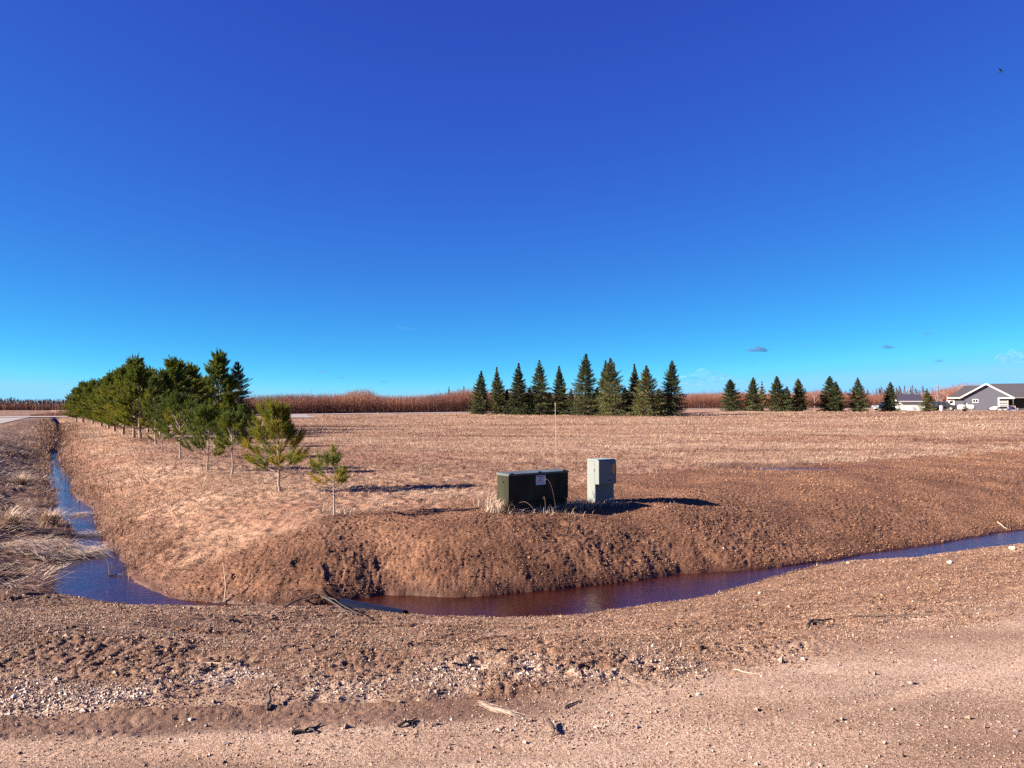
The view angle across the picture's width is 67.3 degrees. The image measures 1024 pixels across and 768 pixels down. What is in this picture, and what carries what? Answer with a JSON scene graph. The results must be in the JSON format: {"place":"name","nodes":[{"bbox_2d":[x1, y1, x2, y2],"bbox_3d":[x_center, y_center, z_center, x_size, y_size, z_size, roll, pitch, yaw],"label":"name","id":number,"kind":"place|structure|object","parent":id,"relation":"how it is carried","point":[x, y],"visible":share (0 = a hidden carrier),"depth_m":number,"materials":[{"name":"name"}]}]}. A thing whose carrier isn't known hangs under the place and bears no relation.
{"place":"outdoors","nodes":[
{"label":"outdoors","id":0,"kind":"place"},
{"bbox_2d":[0,417,28,423],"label":"side road","id":1,"kind":"structure","parent":0,"point":[5,419],"depth_m":91.46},
{"bbox_2d":[290,414,312,417],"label":"driveway","id":2,"kind":"structure","parent":0,"point":[299,415],"depth_m":108.83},
{"bbox_2d":[0,408,700,416],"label":"paved road","id":3,"kind":"structure","parent":0,"point":[331,413],"depth_m":124.79,"materials":[{"name":"asphalt"}]},
{"bbox_2d":[0,408,1023,738],"bbox_3d":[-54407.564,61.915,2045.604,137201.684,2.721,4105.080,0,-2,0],"label":"ground","id":4,"kind":"structure","parent":0,"point":[156,720],"depth_m":12.71,"materials":[{"name":"soil"}]},
{"bbox_2d":[0,504,38,530],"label":"grass tussock","id":5,"kind":"object","parent":4,"relation":"on","point":[12,518],"depth_m":16.40,"materials":[{"name":"plant"}]},
{"bbox_2d":[5,470,36,485],"bbox_3d":[-16.372,3.108,25.690,1.360,0.632,1.347,0,-2,0],"label":"grass tussock","id":6,"kind":"object","parent":4,"relation":"on","point":[18,480],"depth_m":25.56,"materials":[{"name":"plant"}]},
{"bbox_2d":[0,397,67,408],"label":"woods","id":7,"kind":"object","parent":4,"relation":"on","point":[27,401],"visible":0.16,"depth_m":511.08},
{"bbox_2d":[0,402,69,409],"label":"woods undergrowth","id":8,"kind":"object","parent":4,"relation":"on","point":[20,407],"visible":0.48,"depth_m":494.03,"materials":[{"name":"plant"}]},
{"bbox_2d":[0,422,89,593],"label":"matted straw","id":9,"kind":"object","parent":4,"relation":"on","point":[2,477],"visible":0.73,"depth_m":16.95,"materials":[{"name":"plant"}]},
{"bbox_2d":[22,506,68,524],"bbox_3d":[-10.902,3.086,18.113,1.112,0.515,1.227,1,-2,-22],"label":"grass tussock","id":10,"kind":"object","parent":4,"relation":"on","point":[50,517],"depth_m":18.05,"materials":[{"name":"plant"}]},
{"bbox_2d":[30,409,73,415],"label":"red scrub","id":11,"kind":"object","parent":4,"relation":"on","point":[52,414],"visible":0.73,"depth_m":136.20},
{"bbox_2d":[0,534,122,564],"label":"straw tongue","id":12,"kind":"object","parent":4,"relation":"on","point":[49,548],"visible":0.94,"depth_m":14.50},
{"bbox_2d":[57,386,80,421],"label":"pine tree","id":13,"kind":"object","parent":4,"relation":"on","point":[65,407],"visible":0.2,"depth_m":95.91,"materials":[{"name":"green plant"}]},
{"bbox_2d":[65,380,87,422],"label":"pine tree","id":14,"kind":"object","parent":4,"relation":"on","point":[77,393],"visible":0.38,"depth_m":90.31,"materials":[{"name":"green plant"}]},
{"bbox_2d":[6,418,151,587],"bbox_3d":[-31.338,3.690,53.389,5.678,1.757,97.439,1,-2,-31],"label":"ditch stubble","id":15,"kind":"object","parent":4,"relation":"on","point":[49,426],"visible":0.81,"depth_m":40.25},
{"bbox_2d":[62,510,95,517],"bbox_3d":[-11.298,3.411,20.121,1.120,0.188,0.993,0,-2,0],"label":"straw tongue","id":16,"kind":"object","parent":4,"relation":"on","point":[76,513],"visible":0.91,"depth_m":20.15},
{"bbox_2d":[64,529,105,537],"bbox_3d":[-9.325,3.317,16.954,1.306,0.218,0.847,0,-2,-12],"label":"straw tongue","id":17,"kind":"object","parent":4,"relation":"on","point":[86,534],"visible":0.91,"depth_m":16.96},
{"bbox_2d":[72,378,98,423],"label":"pine tree","id":18,"kind":"object","parent":4,"relation":"on","point":[88,390],"visible":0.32,"depth_m":80.35,"materials":[{"name":"green plant"}]},
{"bbox_2d":[0,429,182,592],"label":"ditch reeds","id":19,"kind":"object","parent":4,"relation":"on","point":[122,534],"visible":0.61,"depth_m":17.91,"materials":[{"name":"brown plant"}]},
{"bbox_2d":[62,544,120,559],"bbox_3d":[-8.039,3.224,14.729,1.511,0.301,1.074,1,-2,-27],"label":"straw tongue","id":20,"kind":"object","parent":4,"relation":"on","point":[93,551],"visible":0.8,"depth_m":14.73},
{"bbox_2d":[78,381,106,426],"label":"pine tree","id":21,"kind":"object","parent":4,"relation":"on","point":[86,414],"visible":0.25,"depth_m":71.96,"materials":[{"name":"green plant"}]},
{"bbox_2d":[86,376,112,428],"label":"pine tree","id":22,"kind":"object","parent":4,"relation":"on","point":[93,401],"visible":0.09,"depth_m":67.17,"materials":[{"name":"green plant"}]},
{"bbox_2d":[85,369,116,431],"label":"pine tree","id":23,"kind":"object","parent":4,"relation":"on","point":[108,377],"visible":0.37,"depth_m":60.32,"materials":[{"name":"green plant"}]},
{"bbox_2d":[98,363,131,434],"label":"pine tree","id":24,"kind":"object","parent":4,"relation":"on","point":[119,373],"visible":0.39,"depth_m":53.00,"materials":[{"name":"green plant"}]},
{"bbox_2d":[107,353,161,437],"bbox_3d":[-23.258,0.668,47.472,3.376,5.365,3.054,-1,-2,39],"label":"pine tree","id":25,"kind":"object","parent":4,"relation":"on","point":[114,404],"visible":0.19,"depth_m":47.17,"materials":[{"name":"green plant"}]},
{"bbox_2d":[111,360,163,437],"bbox_3d":[-22.351,0.919,46.334,3.233,4.803,3.535,0,-2,0],"label":"pine tree","id":26,"kind":"object","parent":4,"relation":"on","point":[136,372],"visible":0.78,"depth_m":45.85,"materials":[{"name":"green plant"}]},
{"bbox_2d":[145,364,154,432],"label":"pine tree","id":27,"kind":"object","parent":4,"relation":"on","point":[149,369],"visible":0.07,"depth_m":56.97,"materials":[{"name":"green plant"}]},
{"bbox_2d":[137,374,168,443],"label":"pine tree","id":28,"kind":"object","parent":4,"relation":"on","point":[153,390],"visible":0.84,"depth_m":39.23,"materials":[{"name":"green plant"}]},
{"bbox_2d":[146,419,170,449],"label":"pine tree","id":29,"kind":"object","parent":4,"relation":"on","point":[155,431],"visible":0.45,"depth_m":34.63,"materials":[{"name":"green plant"}]},
{"bbox_2d":[144,367,182,434],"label":"pine tree","id":30,"kind":"object","parent":4,"relation":"on","point":[167,384],"visible":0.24,"depth_m":51.34,"materials":[{"name":"green plant"}]},
{"bbox_2d":[150,389,202,457],"bbox_3d":[-12.662,1.501,29.328,2.071,2.673,2.430,0,-2,0],"label":"pine tree","id":31,"kind":"object","parent":4,"relation":"on","point":[170,403],"visible":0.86,"depth_m":29.14,"materials":[{"name":"green plant"}]},
{"bbox_2d":[159,355,207,433],"bbox_3d":[-23.914,0.692,54.376,4.872,5.693,4.406,-1,-2,24],"label":"pine tree","id":32,"kind":"object","parent":4,"relation":"on","point":[175,368],"visible":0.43,"depth_m":53.91,"materials":[{"name":"green plant"}]},
{"bbox_2d":[62,433,307,576],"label":"bank grass","id":33,"kind":"structure","parent":4,"relation":"on","point":[162,499],"depth_m":18.69,"materials":[{"name":"plant"}]},
{"bbox_2d":[172,394,218,436],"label":"pine tree","id":34,"kind":"object","parent":4,"relation":"on","point":[199,401],"visible":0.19,"depth_m":45.47,"materials":[{"name":"green plant"}]},
{"bbox_2d":[179,360,214,404],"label":"pine tree","id":35,"kind":"object","parent":4,"relation":"on","point":[191,371],"visible":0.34,"depth_m":57.81,"materials":[{"name":"green plant"}]},
{"bbox_2d":[175,399,229,469],"bbox_3d":[-9.522,1.571,23.862,1.616,2.305,1.934,0,-2,0],"label":"pine tree","id":36,"kind":"object","parent":4,"relation":"on","point":[208,417],"visible":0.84,"depth_m":23.65,"materials":[{"name":"green plant"}]},
{"bbox_2d":[196,349,243,413],"bbox_3d":[-23.444,0.382,61.538,3.821,6.697,4.215,0,-2,-15],"label":"pine tree","id":37,"kind":"object","parent":4,"relation":"on","point":[218,371],"visible":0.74,"depth_m":61.07,"materials":[{"name":"green plant"}]},
{"bbox_2d":[212,566,234,604],"bbox_3d":[-4.127,2.921,11.168,0.298,0.492,0.932,0,-2,-11],"label":"dry stalk","id":38,"kind":"object","parent":4,"relation":"on","point":[225,590],"visible":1,"depth_m":11.20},
{"bbox_2d":[215,390,241,428],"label":"pine tree","id":39,"kind":"object","parent":4,"relation":"on","point":[228,401],"visible":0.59,"depth_m":51.30,"materials":[{"name":"green plant"}]},
{"bbox_2d":[208,408,252,473],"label":"pine tree","id":40,"kind":"object","parent":4,"relation":"on","point":[231,420],"visible":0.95,"depth_m":22.48,"materials":[{"name":"green plant"}]},
{"bbox_2d":[225,361,261,426],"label":"spruce tree","id":41,"kind":"object","parent":4,"relation":"on","point":[237,367],"visible":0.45,"depth_m":69.13,"materials":[{"name":"green plant"}]},
{"bbox_2d":[234,403,255,434],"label":"pine tree","id":42,"kind":"object","parent":4,"relation":"on","point":[245,412],"visible":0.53,"depth_m":36.99,"materials":[{"name":"green plant"}]},
{"bbox_2d":[266,686,272,710],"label":"stick","id":43,"kind":"object","parent":4,"relation":"on","point":[268,702],"visible":1,"depth_m":4.25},
{"bbox_2d":[237,395,311,491],"bbox_3d":[-5.412,1.370,17.751,1.636,2.272,1.633,0,-2,0],"label":"pine tree","id":44,"kind":"object","parent":4,"relation":"on","point":[276,414],"visible":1,"depth_m":17.66,"materials":[{"name":"green plant"}]},
{"bbox_2d":[307,444,352,514],"bbox_3d":[-3.323,1.722,13.872,0.925,1.373,0.985,0,-2,0],"label":"pine tree","id":45,"kind":"object","parent":4,"relation":"on","point":[341,473],"visible":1,"depth_m":13.87,"materials":[{"name":"green plant"}]},
{"bbox_2d":[285,585,375,620],"bbox_3d":[-2.312,2.844,9.824,1.127,0.473,3.160,0,-2,-8],"label":"stick","id":46,"kind":"object","parent":4,"relation":"on","point":[313,595],"visible":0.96,"depth_m":10.38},
{"bbox_2d":[320,596,352,613],"bbox_3d":[-2.357,2.930,10.225,0.039,0.294,2.100,1,-2,-24],"label":"stick","id":47,"kind":"object","parent":4,"relation":"on","point":[331,601],"visible":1,"depth_m":10.19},
{"bbox_2d":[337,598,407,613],"bbox_3d":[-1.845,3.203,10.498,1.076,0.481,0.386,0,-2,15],"label":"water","id":48,"kind":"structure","parent":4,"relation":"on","point":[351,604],"depth_m":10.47,"materials":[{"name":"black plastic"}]},
{"bbox_2d":[258,482,682,519],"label":"dead weeds","id":49,"kind":"object","parent":4,"relation":"on","point":[494,505],"visible":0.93,"depth_m":14.75,"materials":[{"name":"plant"}]},
{"bbox_2d":[464,371,491,414],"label":"spruce tree","id":50,"kind":"object","parent":4,"relation":"on","point":[480,392],"visible":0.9,"depth_m":125.60,"materials":[{"name":"green plant"}]},
{"bbox_2d":[488,367,510,414],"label":"spruce tree","id":51,"kind":"object","parent":4,"relation":"on","point":[497,400],"visible":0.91,"depth_m":124.67,"materials":[{"name":"green plant"}]},
{"bbox_2d":[477,700,531,718],"bbox_3d":[-0.040,1.775,4.168,0.088,0.046,0.426,1,-2,-40],"label":"straw bundle","id":52,"kind":"object","parent":4,"relation":"on","point":[500,710],"visible":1,"depth_m":4.19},
{"bbox_2d":[502,389,511,411],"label":"spruce tree","id":53,"kind":"object","parent":4,"relation":"on","point":[507,398],"visible":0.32,"depth_m":126.78,"materials":[{"name":"green plant"}]},
{"bbox_2d":[0,543,1023,737],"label":"gravel","id":54,"kind":"structure","parent":4,"relation":"on","point":[605,629],"depth_m":6.50,"materials":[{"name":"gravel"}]},
{"bbox_2d":[503,363,533,414],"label":"spruce tree","id":55,"kind":"object","parent":4,"relation":"on","point":[519,395],"visible":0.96,"depth_m":121.68,"materials":[{"name":"green plant"}]},
{"bbox_2d":[521,388,540,411],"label":"spruce tree","id":56,"kind":"object","parent":4,"relation":"on","point":[528,390],"visible":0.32,"depth_m":126.72,"materials":[{"name":"green plant"}]},
{"bbox_2d":[497,469,568,512],"bbox_3d":[0.406,2.098,14.783,1.490,0.856,0.384,1,-2,-37],"label":"transformer cabinet","id":57,"kind":"object","parent":4,"relation":"on","point":[519,488],"visible":0.89,"depth_m":14.57,"materials":[{"name":"metal"}]},
{"bbox_2d":[57,410,1023,580],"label":"dry grass","id":58,"kind":"structure","parent":4,"relation":"on","point":[479,435],"depth_m":37.98,"materials":[{"name":"plant"}]},
{"bbox_2d":[527,360,553,414],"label":"spruce tree","id":59,"kind":"object","parent":4,"relation":"on","point":[539,390],"visible":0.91,"depth_m":121.53,"materials":[{"name":"green plant"}]},
{"bbox_2d":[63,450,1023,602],"bbox_3d":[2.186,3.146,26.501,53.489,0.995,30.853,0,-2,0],"label":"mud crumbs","id":60,"kind":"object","parent":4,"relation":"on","point":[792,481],"visible":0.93,"depth_m":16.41,"materials":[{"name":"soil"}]},
{"bbox_2d":[512,479,577,515],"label":"dry grass","id":61,"kind":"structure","parent":4,"relation":"on","point":[545,510],"depth_m":14.32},
{"bbox_2d":[545,395,554,412],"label":"spruce tree","id":62,"kind":"object","parent":4,"relation":"on","point":[550,403],"visible":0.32,"depth_m":126.66,"materials":[{"name":"green plant"}]},
{"bbox_2d":[548,366,573,414],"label":"spruce tree","id":63,"kind":"object","parent":4,"relation":"on","point":[560,389],"visible":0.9,"depth_m":121.43,"materials":[{"name":"green plant"}]},
{"bbox_2d":[566,389,578,414],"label":"spruce tree","id":64,"kind":"object","parent":4,"relation":"on","point":[570,396],"visible":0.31,"depth_m":125.63,"materials":[{"name":"green plant"}]},
{"bbox_2d":[565,353,599,415],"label":"spruce tree","id":65,"kind":"object","parent":4,"relation":"on","point":[581,397],"visible":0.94,"depth_m":118.59,"materials":[{"name":"green plant"}]},
{"bbox_2d":[590,387,600,413],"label":"spruce tree","id":66,"kind":"object","parent":4,"relation":"on","point":[592,403],"visible":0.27,"depth_m":123.34,"materials":[{"name":"green plant"}]},
{"bbox_2d":[587,458,615,502],"bbox_3d":[1.857,2.029,15.768,0.554,0.992,0.377,1,-2,-37],"label":"utility pedestal","id":67,"kind":"object","parent":4,"relation":"on","point":[601,476],"visible":0.96,"depth_m":15.65,"materials":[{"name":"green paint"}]},
{"bbox_2d":[593,360,617,414],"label":"spruce tree","id":68,"kind":"object","parent":4,"relation":"on","point":[603,372],"visible":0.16,"depth_m":122.12,"materials":[{"name":"green plant"}]},
{"bbox_2d":[584,357,632,415],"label":"spruce tree","id":69,"kind":"object","parent":4,"relation":"on","point":[611,373],"visible":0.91,"depth_m":113.61,"materials":[{"name":"green plant"}]},
{"bbox_2d":[242,381,996,413],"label":"brush thicket","id":70,"kind":"object","parent":4,"relation":"on","point":[355,402],"visible":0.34,"depth_m":139.38,"materials":[{"name":"plant"}]},
{"bbox_2d":[619,388,634,414],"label":"spruce tree","id":71,"kind":"object","parent":4,"relation":"on","point":[628,401],"visible":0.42,"depth_m":121.55,"materials":[{"name":"green plant"}]},
{"bbox_2d":[627,364,643,413],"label":"spruce tree","id":72,"kind":"object","parent":4,"relation":"on","point":[634,379],"visible":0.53,"depth_m":123.71,"materials":[{"name":"green plant"}]},
{"bbox_2d":[625,365,666,416],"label":"spruce tree","id":73,"kind":"object","parent":4,"relation":"on","point":[646,380],"visible":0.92,"depth_m":110.52,"materials":[{"name":"green plant"}]},
{"bbox_2d":[654,388,665,411],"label":"spruce tree","id":74,"kind":"object","parent":4,"relation":"on","point":[658,393],"visible":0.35,"depth_m":119.83,"materials":[{"name":"green plant"}]},
{"bbox_2d":[656,360,687,416],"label":"spruce tree","id":75,"kind":"object","parent":4,"relation":"on","point":[672,386],"visible":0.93,"depth_m":111.43,"materials":[{"name":"green plant"}]},
{"bbox_2d":[718,379,746,410],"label":"spruce tree","id":76,"kind":"object","parent":4,"relation":"on","point":[729,390],"visible":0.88,"depth_m":131.66,"materials":[{"name":"green plant"}]},
{"bbox_2d":[738,377,765,410],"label":"spruce tree","id":77,"kind":"object","parent":4,"relation":"on","point":[753,391],"visible":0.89,"depth_m":130.55,"materials":[{"name":"green plant"}]},
{"bbox_2d":[757,381,766,410],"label":"spruce tree","id":78,"kind":"object","parent":4,"relation":"on","point":[762,395],"visible":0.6,"depth_m":135.62,"materials":[{"name":"green plant"}]},
{"bbox_2d":[761,376,797,411],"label":"spruce tree","id":79,"kind":"object","parent":4,"relation":"on","point":[777,386],"visible":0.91,"depth_m":129.52,"materials":[{"name":"green plant"}]},
{"bbox_2d":[780,386,792,410],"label":"spruce tree","id":80,"kind":"object","parent":4,"relation":"on","point":[788,398],"visible":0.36,"depth_m":133.73,"materials":[{"name":"green plant"}]},
{"bbox_2d":[741,467,840,469],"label":"puddle water","id":81,"kind":"structure","parent":4,"relation":"on","point":[788,468],"depth_m":25.64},
{"bbox_2d":[789,378,811,411],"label":"spruce tree","id":82,"kind":"object","parent":4,"relation":"on","point":[799,405],"visible":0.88,"depth_m":130.66,"materials":[{"name":"green plant"}]},
{"bbox_2d":[806,618,831,626],"bbox_3d":[2.612,2.020,6.533,0.209,0.090,0.550,-1,-2,22],"label":"stick","id":83,"kind":"object","parent":4,"relation":"on","point":[810,621],"visible":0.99,"depth_m":6.54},
{"bbox_2d":[698,393,942,404],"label":"forest undergrowth","id":84,"kind":"object","parent":4,"relation":"on","point":[849,393],"visible":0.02,"depth_m":327.68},
{"bbox_2d":[813,376,843,411],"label":"spruce tree","id":85,"kind":"object","parent":4,"relation":"on","point":[830,396],"visible":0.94,"depth_m":131.52,"materials":[{"name":"green plant"}]},
{"bbox_2d":[828,382,847,410],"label":"spruce tree","id":86,"kind":"object","parent":4,"relation":"on","point":[842,406],"visible":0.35,"depth_m":134.44,"materials":[{"name":"green plant"}]},
{"bbox_2d":[846,377,869,411],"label":"spruce tree","id":87,"kind":"object","parent":4,"relation":"on","point":[857,389],"visible":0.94,"depth_m":131.62,"materials":[{"name":"green plant"}]},
{"bbox_2d":[806,384,944,398],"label":"forest","id":88,"kind":"object","parent":4,"relation":"on","point":[899,391],"visible":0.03,"depth_m":456.60,"materials":[{"name":"plant"}]},
{"bbox_2d":[871,401,894,409],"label":"pickup truck","id":89,"kind":"object","parent":4,"relation":"on","point":[876,407],"visible":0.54,"depth_m":151.03,"materials":[{"name":"grey paint"}]},
{"bbox_2d":[877,382,902,411],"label":"spruce tree","id":90,"kind":"object","parent":4,"relation":"on","point":[890,402],"visible":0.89,"depth_m":132.72,"materials":[{"name":"green plant"}]},
{"bbox_2d":[854,614,930,616],"bbox_3d":[3.198,1.958,6.505,0.022,0.153,0.659,1,-2,-35],"label":"stick","id":91,"kind":"object","parent":4,"relation":"on","point":[886,615],"visible":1,"depth_m":6.57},
{"bbox_2d":[901,406,915,410],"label":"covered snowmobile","id":92,"kind":"object","parent":4,"relation":"on","point":[908,408],"visible":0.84,"depth_m":147.13,"materials":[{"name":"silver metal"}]},
{"bbox_2d":[895,394,923,410],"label":"shed","id":93,"kind":"structure","parent":4,"relation":"on","point":[913,400],"depth_m":150.09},
{"bbox_2d":[917,389,937,410],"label":"spruce tree","id":94,"kind":"object","parent":4,"relation":"on","point":[927,397],"visible":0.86,"depth_m":138.82,"materials":[{"name":"green plant"}]},
{"bbox_2d":[930,402,956,409],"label":"parked car","id":95,"kind":"object","parent":4,"relation":"on","point":[946,405],"visible":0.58,"depth_m":153.18,"materials":[{"name":"black paint"}]},
{"bbox_2d":[962,402,968,410],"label":"spruce tree","id":96,"kind":"object","parent":4,"relation":"on","point":[964,408],"visible":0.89,"depth_m":140.87,"materials":[{"name":"green plant"}]},
{"bbox_2d":[957,404,974,410],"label":"propane tank","id":97,"kind":"object","parent":4,"relation":"on","point":[970,407],"visible":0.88,"depth_m":149.43,"materials":[{"name":"metal"}]},
{"bbox_2d":[947,383,1023,409],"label":"house","id":98,"kind":"structure","parent":4,"relation":"on","point":[985,396],"depth_m":158.43,"materials":[{"name":"grey"}]},
{"bbox_2d":[987,404,1006,410],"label":"snowmobile","id":99,"kind":"object","parent":4,"relation":"on","point":[995,408],"visible":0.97,"depth_m":147.73,"materials":[{"name":"white paint"}]},
{"bbox_2d":[1007,404,1017,410],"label":"snowmobile","id":100,"kind":"object","parent":4,"relation":"on","point":[1009,407],"visible":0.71,"depth_m":148.91,"materials":[{"name":"blue"}]},
{"bbox_2d":[0,610,1023,767],"bbox_3d":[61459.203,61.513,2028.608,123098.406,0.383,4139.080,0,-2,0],"label":"gravel road","id":101,"kind":"structure","parent":0,"point":[482,749],"depth_m":3.95,"materials":[{"name":"gravel"}]},
{"bbox_2d":[291,723,321,733],"bbox_3d":[-1.027,1.753,3.896,0.164,0.020,0.083,1,-2,-38],"label":"stick","id":102,"kind":"object","parent":101,"relation":"on","point":[304,730],"visible":1,"depth_m":3.89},
{"bbox_2d":[397,717,416,727],"bbox_3d":[-0.545,1.753,4.001,0.078,0.026,0.117,0,-2,7],"label":"stick","id":103,"kind":"object","parent":101,"relation":"on","point":[405,721],"visible":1,"depth_m":3.98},
{"bbox_2d":[546,718,558,735],"bbox_3d":[0.210,1.755,3.946,0.042,0.039,0.138,0,-2,-11],"label":"stick","id":104,"kind":"object","parent":101,"relation":"on","point":[551,724],"visible":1,"depth_m":3.94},
{"bbox_2d":[564,700,582,708],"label":"stick","id":105,"kind":"object","parent":101,"relation":"on","point":[566,706],"visible":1,"depth_m":4.29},
{"bbox_2d":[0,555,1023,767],"bbox_3d":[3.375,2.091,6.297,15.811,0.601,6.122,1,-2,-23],"label":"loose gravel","id":106,"kind":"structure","parent":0,"point":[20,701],"depth_m":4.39,"materials":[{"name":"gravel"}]},
{"bbox_2d":[0,0,1023,400],"label":"sky","id":107,"kind":"structure","parent":0,"point":[389,197],"materials":[{"name":"blue"}]},
{"bbox_2d":[46,453,1023,616],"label":"ditch water","id":108,"kind":"structure","parent":0,"point":[94,580],"depth_m":12.06,"materials":[{"name":"liquid"}]},
{"bbox_2d":[107,561,122,575],"bbox_3d":[-6.979,3.174,13.338,0.182,0.144,1.202,1,-2,-39],"label":"stick","id":109,"kind":"object","parent":108,"relation":"on","point":[111,570],"visible":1,"depth_m":13.04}
]}

